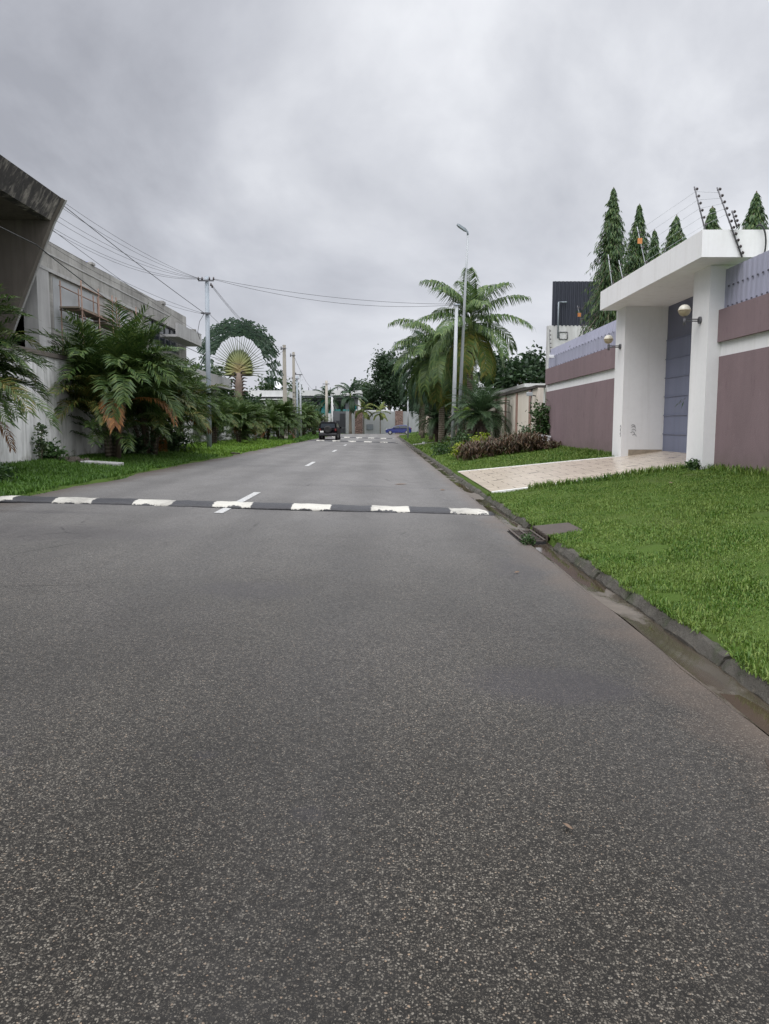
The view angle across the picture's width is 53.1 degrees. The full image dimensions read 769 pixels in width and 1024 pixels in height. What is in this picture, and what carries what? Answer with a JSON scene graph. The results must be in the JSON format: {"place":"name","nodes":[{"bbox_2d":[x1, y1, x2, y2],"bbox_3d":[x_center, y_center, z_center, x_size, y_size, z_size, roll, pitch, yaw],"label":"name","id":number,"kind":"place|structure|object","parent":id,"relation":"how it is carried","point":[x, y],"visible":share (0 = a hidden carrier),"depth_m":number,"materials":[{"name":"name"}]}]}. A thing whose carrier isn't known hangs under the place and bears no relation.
{"place":"outdoors","nodes":[
{"label":"outdoors","id":0,"kind":"place"},
{"bbox_2d":[341,434,405,436],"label":"cross street","id":1,"kind":"structure","parent":0,"point":[385,435],"depth_m":108.87,"materials":[{"name":"asphalt"}]},
{"bbox_2d":[386,425,411,434],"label":"parked car","id":2,"kind":"object","parent":1,"relation":"on","point":[399,429],"visible":0.89,"depth_m":112.11,"materials":[{"name":"blue paint"}]},
{"bbox_2d":[0,436,768,1023],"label":"road","id":3,"kind":"structure","parent":0,"point":[272,766],"depth_m":3.41,"materials":[{"name":"asphalt"}]},
{"bbox_2d":[0,495,494,515],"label":"speed bump","id":4,"kind":"object","parent":3,"relation":"on","point":[240,505],"visible":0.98,"depth_m":13.78,"materials":[{"name":"asphalt"}]},
{"bbox_2d":[214,438,357,512],"bbox_3d":[-2.911,-4.141,49.866,0.150,0.017,74.350,0,6,0],"label":"road marking","id":5,"kind":"object","parent":3,"relation":"on","point":[223,510],"visible":0.81,"depth_m":15.54,"materials":[{"name":"paint"}]},
{"bbox_2d":[319,421,341,439],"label":"parked car","id":6,"kind":"object","parent":3,"relation":"on","point":[329,429],"visible":0.99,"depth_m":74.78,"materials":[{"name":"black paint"}]},
{"bbox_2d":[0,0,768,410],"label":"sky","id":7,"kind":"structure","parent":0,"point":[340,149],"materials":[{"name":"grey"}]},
{"bbox_2d":[1,433,768,668],"bbox_3d":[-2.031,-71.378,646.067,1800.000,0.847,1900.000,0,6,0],"label":"ground","id":8,"kind":"structure","parent":0,"point":[657,548],"depth_m":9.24,"materials":[{"name":"plant"}]},
{"bbox_2d":[0,462,18,482],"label":"shrub","id":9,"kind":"object","parent":8,"relation":"on","point":[3,475],"visible":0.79,"depth_m":16.86,"materials":[{"name":"green plant"}]},
{"bbox_2d":[0,283,61,452],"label":"palm clump","id":10,"kind":"object","parent":8,"relation":"on","point":[11,388],"visible":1,"depth_m":18.54,"materials":[{"name":"green plant"}]},
{"bbox_2d":[0,155,66,338],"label":"concrete house","id":11,"kind":"structure","parent":8,"relation":"on","point":[31,208],"depth_m":26.55,"materials":[{"name":"concrete"}]},
{"bbox_2d":[31,422,49,458],"bbox_3d":[-10.210,-2.020,22.821,0.550,1.313,0.562,4,8,32],"label":"weed","id":12,"kind":"object","parent":8,"relation":"on","point":[41,443],"visible":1,"depth_m":22.77,"materials":[{"name":"green plant"}]},
{"bbox_2d":[39,437,73,460],"bbox_3d":[-10.207,-1.794,23.505,1.387,0.996,0.993,4,7,30],"label":"shrub","id":13,"kind":"object","parent":8,"relation":"on","point":[53,453],"visible":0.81,"depth_m":23.31,"materials":[{"name":"green plant"}]},
{"bbox_2d":[58,280,136,346],"bbox_3d":[-11.980,-5.878,33.013,0.950,6.700,7.000,0,6,0],"label":"scaffold","id":14,"kind":"object","parent":8,"relation":"on","point":[82,312],"visible":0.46,"depth_m":31.20,"materials":[{"name":"metal"}]},
{"bbox_2d":[0,345,198,462],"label":"boundary wall","id":15,"kind":"structure","parent":8,"relation":"on","point":[23,434],"depth_m":23.98,"materials":[{"name":"grey concrete"}]},
{"bbox_2d":[80,460,123,466],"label":"concrete slab","id":16,"kind":"structure","parent":8,"relation":"on","point":[106,462],"depth_m":23.29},
{"bbox_2d":[12,242,201,365],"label":"unfinished house","id":17,"kind":"structure","parent":8,"relation":"on","point":[42,303],"depth_m":31.99,"materials":[{"name":"concrete"}]},
{"bbox_2d":[0,449,217,495],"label":"verge grass","id":18,"kind":"structure","parent":8,"relation":"on","point":[31,475],"depth_m":21.09,"materials":[{"name":"plant"}]},
{"bbox_2d":[19,298,209,457],"bbox_3d":[-9.294,-4.396,26.587,6.539,5.432,6.491,0,6,0],"label":"palm clump","id":19,"kind":"object","parent":8,"relation":"on","point":[115,367],"visible":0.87,"depth_m":25.18,"materials":[{"name":"green plant"}]},
{"bbox_2d":[99,429,166,457],"bbox_3d":[-9.789,-2.497,29.294,2.698,1.310,2.992,0,6,0],"label":"shrub","id":20,"kind":"object","parent":8,"relation":"on","point":[138,447],"visible":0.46,"depth_m":29.00,"materials":[{"name":"green plant"}]},
{"bbox_2d":[120,344,223,454],"bbox_3d":[-9.297,-4.612,29.997,5.820,5.079,5.870,6,9,44],"label":"palm clump","id":21,"kind":"object","parent":8,"relation":"on","point":[136,406],"visible":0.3,"depth_m":29.84,"materials":[{"name":"green plant"}]},
{"bbox_2d":[158,430,191,451],"bbox_3d":[-9.309,-3.086,33.282,1.856,1.426,2.657,0,6,0],"label":"shrub","id":22,"kind":"object","parent":8,"relation":"on","point":[176,443],"visible":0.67,"depth_m":33.11,"materials":[{"name":"green plant"}]},
{"bbox_2d":[136,357,232,447],"bbox_3d":[-9.331,-4.668,34.036,4.633,4.264,5.168,4,7,29],"label":"palm clump","id":23,"kind":"object","parent":8,"relation":"on","point":[192,435],"visible":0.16,"depth_m":34.10,"materials":[{"name":"green plant"}]},
{"bbox_2d":[197,276,214,447],"bbox_3d":[-8.629,-7.071,37.583,0.900,8.652,0.309,0,6,0],"label":"utility pole","id":24,"kind":"object","parent":8,"relation":"on","point":[207,313],"visible":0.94,"depth_m":37.38,"materials":[{"name":"concrete"}]},
{"bbox_2d":[191,367,230,399],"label":"flat house","id":25,"kind":"structure","parent":8,"relation":"on","point":[215,379],"depth_m":61.12,"materials":[{"name":"paint"}]},
{"bbox_2d":[193,393,242,443],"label":"palm clump","id":26,"kind":"object","parent":8,"relation":"on","point":[228,417],"visible":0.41,"depth_m":43.07,"materials":[{"name":"green plant"}]},
{"bbox_2d":[193,363,243,404],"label":"garden tree","id":27,"kind":"object","parent":8,"relation":"on","point":[218,372],"visible":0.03,"depth_m":68.29,"materials":[{"name":"green plant"}]},
{"bbox_2d":[171,437,295,456],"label":"verge grass","id":28,"kind":"structure","parent":8,"relation":"on","point":[222,447],"depth_m":41.65,"materials":[{"name":"plant"}]},
{"bbox_2d":[199,425,267,440],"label":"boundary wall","id":29,"kind":"structure","parent":8,"relation":"on","point":[226,437],"depth_m":51.74,"materials":[{"name":"concrete"}]},
{"bbox_2d":[196,317,283,400],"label":"fan palm","id":30,"kind":"object","parent":8,"relation":"on","point":[239,356],"visible":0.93,"depth_m":60.88,"materials":[{"name":"green plant"}]},
{"bbox_2d":[217,398,263,442],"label":"palm clump","id":31,"kind":"object","parent":8,"relation":"on","point":[244,423],"visible":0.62,"depth_m":47.78,"materials":[{"name":"green plant"}]},
{"bbox_2d":[221,391,273,440],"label":"palm clump","id":32,"kind":"object","parent":8,"relation":"on","point":[256,408],"visible":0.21,"depth_m":53.27,"materials":[{"name":"green plant"}]},
{"bbox_2d":[234,387,267,408],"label":"garden tree","id":33,"kind":"object","parent":8,"relation":"on","point":[251,399],"visible":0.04,"depth_m":72.10,"materials":[{"name":"green plant"}]},
{"bbox_2d":[243,390,292,434],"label":"white house","id":34,"kind":"structure","parent":8,"relation":"on","point":[274,395],"depth_m":93.94,"materials":[{"name":"paint"}]},
{"bbox_2d":[252,404,286,439],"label":"palm clump","id":35,"kind":"object","parent":8,"relation":"on","point":[275,420],"visible":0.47,"depth_m":59.14,"materials":[{"name":"green plant"}]},
{"bbox_2d":[249,373,303,399],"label":"garden tree","id":36,"kind":"object","parent":8,"relation":"on","point":[268,386],"visible":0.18,"depth_m":109.17,"materials":[{"name":"green plant"}]},
{"bbox_2d":[259,392,305,437],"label":"palm clump","id":37,"kind":"object","parent":8,"relation":"on","point":[288,400],"visible":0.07,"depth_m":71.96,"materials":[{"name":"green plant"}]},
{"bbox_2d":[262,398,304,438],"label":"palm clump","id":38,"kind":"object","parent":8,"relation":"on","point":[284,410],"visible":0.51,"depth_m":64.83,"materials":[{"name":"green plant"}]},
{"bbox_2d":[280,345,287,437],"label":"utility pole","id":39,"kind":"object","parent":8,"relation":"on","point":[284,378],"visible":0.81,"depth_m":68.92,"materials":[{"name":"concrete"}]},
{"bbox_2d":[0,226,283,368],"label":"overhead wire","id":40,"kind":"object","parent":39,"relation":"attached to","point":[103,296],"visible":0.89,"depth_m":25.76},
{"bbox_2d":[258,433,327,442],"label":"verge grass","id":41,"kind":"structure","parent":8,"relation":"on","point":[307,436],"depth_m":73.50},
{"bbox_2d":[290,352,295,436],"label":"utility pole","id":42,"kind":"object","parent":8,"relation":"on","point":[293,377],"visible":0.59,"depth_m":72.92,"materials":[{"name":"concrete"}]},
{"bbox_2d":[289,403,320,434],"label":"palm clump","id":43,"kind":"object","parent":8,"relation":"on","point":[307,417],"visible":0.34,"depth_m":83.04,"materials":[{"name":"green plant"}]},
{"bbox_2d":[291,402,321,434],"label":"palm clump","id":44,"kind":"object","parent":8,"relation":"on","point":[311,422],"visible":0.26,"depth_m":90.20,"materials":[{"name":"green plant"}]},
{"bbox_2d":[309,405,331,433],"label":"palm clump","id":45,"kind":"object","parent":8,"relation":"on","point":[320,415],"visible":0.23,"depth_m":96.84,"materials":[{"name":"green plant"}]},
{"bbox_2d":[313,386,342,411],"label":"royal palm","id":46,"kind":"object","parent":8,"relation":"on","point":[329,399],"visible":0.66,"depth_m":131.22,"materials":[{"name":"green plant"}]},
{"bbox_2d":[333,411,345,433],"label":"compound gate","id":47,"kind":"structure","parent":8,"relation":"on","point":[339,417],"depth_m":129.09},
{"bbox_2d":[298,385,389,414],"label":"modern house","id":48,"kind":"structure","parent":8,"relation":"on","point":[308,393],"depth_m":138.19,"materials":[{"name":"white paint"}]},
{"bbox_2d":[334,380,367,433],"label":"royal palm","id":49,"kind":"object","parent":8,"relation":"on","point":[351,401],"visible":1,"depth_m":122.82,"materials":[{"name":"green plant"}]},
{"bbox_2d":[350,377,376,390],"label":"garden tree","id":50,"kind":"object","parent":8,"relation":"on","point":[364,384],"visible":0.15,"depth_m":156.84,"materials":[{"name":"green plant"}]},
{"bbox_2d":[355,398,372,433],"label":"young palm","id":51,"kind":"object","parent":8,"relation":"on","point":[365,414],"visible":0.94,"depth_m":125.68,"materials":[{"name":"green plant"}]},
{"bbox_2d":[361,385,385,409],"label":"garden tree","id":52,"kind":"object","parent":8,"relation":"on","point":[366,392],"visible":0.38,"depth_m":148.55,"materials":[{"name":"green plant"}]},
{"bbox_2d":[370,402,389,433],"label":"young palm","id":53,"kind":"object","parent":8,"relation":"on","point":[380,414],"visible":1,"depth_m":125.47,"materials":[{"name":"green plant"}]},
{"bbox_2d":[346,410,418,433],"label":"compound wall","id":54,"kind":"structure","parent":8,"relation":"on","point":[394,419],"depth_m":129.10,"materials":[{"name":"white paint"}]},
{"bbox_2d":[364,344,408,410],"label":"tall tree","id":55,"kind":"object","parent":8,"relation":"on","point":[382,375],"visible":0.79,"depth_m":146.52,"materials":[{"name":"green plant"}]},
{"bbox_2d":[389,341,427,437],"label":"royal palm","id":56,"kind":"object","parent":8,"relation":"on","point":[395,384],"visible":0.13,"depth_m":77.15,"materials":[{"name":"green plant"}]},
{"bbox_2d":[394,330,432,439],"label":"royal palm","id":57,"kind":"object","parent":8,"relation":"on","point":[414,394],"visible":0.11,"depth_m":66.92,"materials":[{"name":"green plant"}]},
{"bbox_2d":[400,379,428,434],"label":"royal palm","id":58,"kind":"object","parent":8,"relation":"on","point":[417,408],"visible":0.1,"depth_m":94.22,"materials":[{"name":"green plant"}]},
{"bbox_2d":[407,345,466,413],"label":"royal palm","id":59,"kind":"object","parent":8,"relation":"on","point":[424,397],"visible":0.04,"depth_m":58.61,"materials":[{"name":"green plant"}]},
{"bbox_2d":[388,318,492,442],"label":"royal palm","id":60,"kind":"object","parent":8,"relation":"on","point":[438,385],"visible":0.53,"depth_m":52.21,"materials":[{"name":"green plant"}]},
{"bbox_2d":[429,437,452,455],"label":"shrub","id":61,"kind":"object","parent":8,"relation":"on","point":[441,448],"visible":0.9,"depth_m":37.21,"materials":[{"name":"green plant"}]},
{"bbox_2d":[450,304,459,448],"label":"utility pole","id":62,"kind":"object","parent":8,"relation":"on","point":[455,364],"visible":0.79,"depth_m":41.84,"materials":[{"name":"concrete"}]},
{"bbox_2d":[449,429,472,449],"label":"shrub","id":63,"kind":"object","parent":8,"relation":"on","point":[465,438],"visible":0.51,"depth_m":35.23,"materials":[{"name":"green plant"}]},
{"bbox_2d":[456,224,468,439],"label":"street lamp","id":64,"kind":"object","parent":8,"relation":"on","point":[461,227],"visible":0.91,"depth_m":44.04,"materials":[{"name":"metal"}]},
{"bbox_2d":[451,443,479,460],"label":"strap plant","id":65,"kind":"object","parent":8,"relation":"on","point":[466,449],"visible":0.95,"depth_m":29.96,"materials":[{"name":"brown plant"}]},
{"bbox_2d":[410,267,532,438],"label":"royal palm","id":66,"kind":"object","parent":8,"relation":"on","point":[473,340],"visible":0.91,"depth_m":45.22,"materials":[{"name":"green plant"}]},
{"bbox_2d":[450,377,503,438],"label":"date palm","id":67,"kind":"object","parent":8,"relation":"on","point":[475,385],"visible":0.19,"depth_m":42.95,"materials":[{"name":"green plant"}]},
{"bbox_2d":[444,374,512,440],"bbox_3d":[4.984,-5.040,39.625,4.277,3.957,4.269,-2,7,-17],"label":"date palm","id":68,"kind":"object","parent":8,"relation":"on","point":[481,415],"visible":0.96,"depth_m":39.31,"materials":[{"name":"green plant"}]},
{"bbox_2d":[467,439,491,457],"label":"strap plant","id":69,"kind":"object","parent":8,"relation":"on","point":[477,445],"visible":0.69,"depth_m":30.18,"materials":[{"name":"brown plant"}]},
{"bbox_2d":[425,385,545,438],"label":"boundary wall","id":70,"kind":"structure","parent":8,"relation":"on","point":[519,402],"depth_m":37.20,"materials":[{"name":"paint"}]},
{"bbox_2d":[474,441,502,456],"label":"strap plant","id":71,"kind":"object","parent":8,"relation":"on","point":[491,447],"visible":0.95,"depth_m":29.88,"materials":[{"name":"brown plant"}]},
{"bbox_2d":[497,434,520,454],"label":"strap plant","id":72,"kind":"object","parent":8,"relation":"on","point":[508,443],"visible":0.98,"depth_m":29.91,"materials":[{"name":"brown plant"}]},
{"bbox_2d":[477,340,545,392],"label":"umbrella tree","id":73,"kind":"object","parent":8,"relation":"on","point":[529,367],"visible":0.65,"depth_m":81.59,"materials":[{"name":"green plant"}]},
{"bbox_2d":[422,445,613,471],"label":"lawn grass","id":74,"kind":"structure","parent":8,"relation":"on","point":[540,456],"depth_m":26.70,"materials":[{"name":"plant"}]},
{"bbox_2d":[495,383,544,405],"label":"gate canopy","id":75,"kind":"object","parent":8,"relation":"on","point":[521,386],"depth_m":44.44,"materials":[{"name":"white paint"}]},
{"bbox_2d":[517,431,543,451],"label":"strap plant","id":76,"kind":"object","parent":8,"relation":"on","point":[529,442],"visible":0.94,"depth_m":29.86,"materials":[{"name":"brown plant"}]},
{"bbox_2d":[533,522,581,537],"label":"drain slab","id":77,"kind":"structure","parent":8,"relation":"on","point":[549,529],"depth_m":11.10,"materials":[{"name":"concrete"}]},
{"bbox_2d":[545,281,603,414],"bbox_3d":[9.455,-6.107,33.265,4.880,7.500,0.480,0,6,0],"label":"building","id":78,"kind":"structure","parent":8,"relation":"on","point":[568,297],"depth_m":32.87,"materials":[{"name":"metal"}]},
{"bbox_2d":[545,320,615,451],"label":"compound wall","id":79,"kind":"structure","parent":8,"relation":"on","point":[579,382],"depth_m":26.53,"materials":[{"name":"paint"}]},
{"bbox_2d":[525,399,550,435],"bbox_3d":[6.563,-3.639,32.189,1.485,2.142,1.351,5,8,37],"label":"creeper","id":80,"kind":"object","parent":79,"relation":"attached to","point":[541,424],"visible":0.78,"depth_m":31.97,"materials":[{"name":"green plant"}]},
{"bbox_2d":[397,437,768,731],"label":"gutter","id":81,"kind":"object","parent":8,"relation":"on","point":[713,677],"visible":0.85,"depth_m":5.71,"materials":[{"name":"concrete"}]},
{"bbox_2d":[507,526,547,544],"bbox_3d":[2.058,0.331,11.103,0.385,0.140,1.140,0,6,0],"label":"drain grate","id":82,"kind":"object","parent":81,"relation":"on","point":[540,539],"visible":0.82,"depth_m":11.07,"materials":[{"name":"metal"}]},
{"bbox_2d":[519,531,537,545],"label":"weed","id":83,"kind":"object","parent":81,"relation":"on","point":[528,539],"visible":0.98,"depth_m":10.39,"materials":[{"name":"green plant"}]},
{"bbox_2d":[399,437,768,704],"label":"kerb","id":84,"kind":"structure","parent":8,"relation":"on","point":[702,644],"depth_m":6.33,"materials":[{"name":"concrete"}]},
{"bbox_2d":[564,187,628,362],"bbox_3d":[8.349,-6.919,28.417,3.249,9.799,3.293,0,6,0],"label":"mast tree","id":85,"kind":"object","parent":8,"relation":"on","point":[612,245],"visible":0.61,"depth_m":27.91,"materials":[{"name":"green plant"}]},
{"bbox_2d":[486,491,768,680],"bbox_3d":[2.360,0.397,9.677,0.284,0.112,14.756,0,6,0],"label":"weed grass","id":86,"kind":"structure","parent":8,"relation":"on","point":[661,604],"depth_m":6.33,"materials":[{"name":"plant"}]},
{"bbox_2d":[607,203,650,319],"bbox_3d":[8.635,-6.133,26.492,2.627,8.667,2.556,0,6,0],"label":"mast tree","id":87,"kind":"object","parent":8,"relation":"on","point":[634,258],"visible":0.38,"depth_m":26.02,"materials":[{"name":"green plant"}]},
{"bbox_2d":[490,468,768,568],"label":"lawn grass","id":88,"kind":"structure","parent":8,"relation":"on","point":[697,531],"depth_m":11.64,"materials":[{"name":"plant"}]},
{"bbox_2d":[527,445,768,490],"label":"weed grass","id":89,"kind":"structure","parent":8,"relation":"on","point":[583,480],"depth_m":16.58,"materials":[{"name":"plant"}]},
{"bbox_2d":[641,229,660,264],"bbox_3d":[8.757,-5.443,25.437,2.086,7.532,1.793,6,9,43],"label":"mast tree","id":90,"kind":"object","parent":8,"relation":"on","point":[653,249],"visible":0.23,"depth_m":24.93,"materials":[{"name":"green plant"}]},
{"bbox_2d":[658,214,686,256],"bbox_3d":[8.963,-5.272,23.720,3.752,7.576,3.651,0,6,0],"label":"mast tree","id":91,"kind":"object","parent":8,"relation":"on","point":[674,238],"visible":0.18,"depth_m":23.33,"materials":[{"name":"green plant"}]},
{"bbox_2d":[600,230,768,469],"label":"gate portal","id":92,"kind":"object","parent":8,"relation":"on","point":[666,360],"visible":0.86,"depth_m":19.86,"materials":[{"name":"paint"}]},
{"bbox_2d":[603,335,621,349],"bbox_3d":[6.387,-4.754,21.574,0.487,0.425,0.276,0,6,0],"label":"wall lamp","id":93,"kind":"object","parent":92,"relation":"attached to","point":[608,339],"visible":1,"depth_m":21.52,"materials":[{"name":"glass"}]},
{"bbox_2d":[662,297,692,452],"bbox_3d":[7.822,-3.403,19.038,0.095,3.987,4.644,0,6,0],"label":"gate door","id":94,"kind":"structure","parent":92,"relation":"in","point":[678,351],"depth_m":20.46,"materials":[{"name":"grey metal"}]},
{"bbox_2d":[678,304,701,324],"bbox_3d":[6.404,-4.145,16.158,0.487,0.425,0.276,0,6,0],"label":"wall lamp","id":95,"kind":"object","parent":92,"relation":"attached to","point":[684,310],"visible":1,"depth_m":16.10,"materials":[{"name":"glass"}]},
{"bbox_2d":[694,186,706,229],"bbox_3d":[6.343,-6.017,15.402,0.326,0.993,0.062,3,7,21],"label":"electric fence post","id":96,"kind":"object","parent":92,"relation":"on","point":[699,204],"visible":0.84,"depth_m":15.38,"materials":[{"name":"metal"}]},
{"bbox_2d":[717,187,743,257],"bbox_3d":[6.667,-5.583,14.830,0.600,1.312,0.062,0,6,0],"label":"electric fence post","id":97,"kind":"object","parent":92,"relation":"attached to","point":[730,222],"visible":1,"depth_m":14.82,"materials":[{"name":"metal"}]},
{"bbox_2d":[611,545,768,683],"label":"lawn grass","id":98,"kind":"structure","parent":8,"relation":"on","point":[683,577],"depth_m":6.80,"materials":[{"name":"plant"}]},
{"bbox_2d":[683,458,700,470],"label":"shrub","id":99,"kind":"object","parent":8,"relation":"on","point":[691,464],"visible":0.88,"depth_m":16.25,"materials":[{"name":"green plant"}]},
{"bbox_2d":[703,206,721,229],"bbox_3d":[9.543,-5.218,23.101,2.772,7.607,3.392,-3,7,-28],"label":"mast tree","id":100,"kind":"object","parent":8,"relation":"on","point":[714,224],"visible":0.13,"depth_m":22.50,"materials":[{"name":"green plant"}]},
{"bbox_2d":[675,191,768,406],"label":"mast tree","id":101,"kind":"object","parent":8,"relation":"on","point":[754,217],"visible":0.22,"depth_m":19.20,"materials":[{"name":"green plant"}]},
{"bbox_2d":[714,250,768,472],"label":"compound wall","id":102,"kind":"structure","parent":8,"relation":"on","point":[742,427],"depth_m":14.75,"materials":[{"name":"paint"}]},
{"bbox_2d":[399,433,455,449],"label":"lawn grass","id":103,"kind":"structure","parent":0,"point":[415,439],"depth_m":64.95,"materials":[{"name":"plant"}]},
{"bbox_2d":[415,404,456,441],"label":"date palm","id":104,"kind":"object","parent":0,"point":[433,425],"visible":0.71,"depth_m":59.78,"materials":[{"name":"green plant"}]},
{"bbox_2d":[432,465,517,529],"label":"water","id":105,"kind":"structure","parent":0,"point":[495,511],"depth_m":15.29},
{"bbox_2d":[460,451,685,490],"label":"driveway","id":106,"kind":"structure","parent":0,"point":[497,479],"depth_m":19.70,"materials":[{"name":"tile"}]},
{"bbox_2d":[458,456,662,492],"bbox_3d":[4.505,-1.002,20.757,4.260,0.934,8.010,0,6,0],"label":"driveway edging","id":107,"kind":"object","parent":106,"relation":"on","point":[499,491],"visible":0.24,"depth_m":22.01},
{"bbox_2d":[533,545,768,735],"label":"water","id":108,"kind":"structure","parent":0,"point":[756,714],"depth_m":4.66,"materials":[{"name":"liquid"}]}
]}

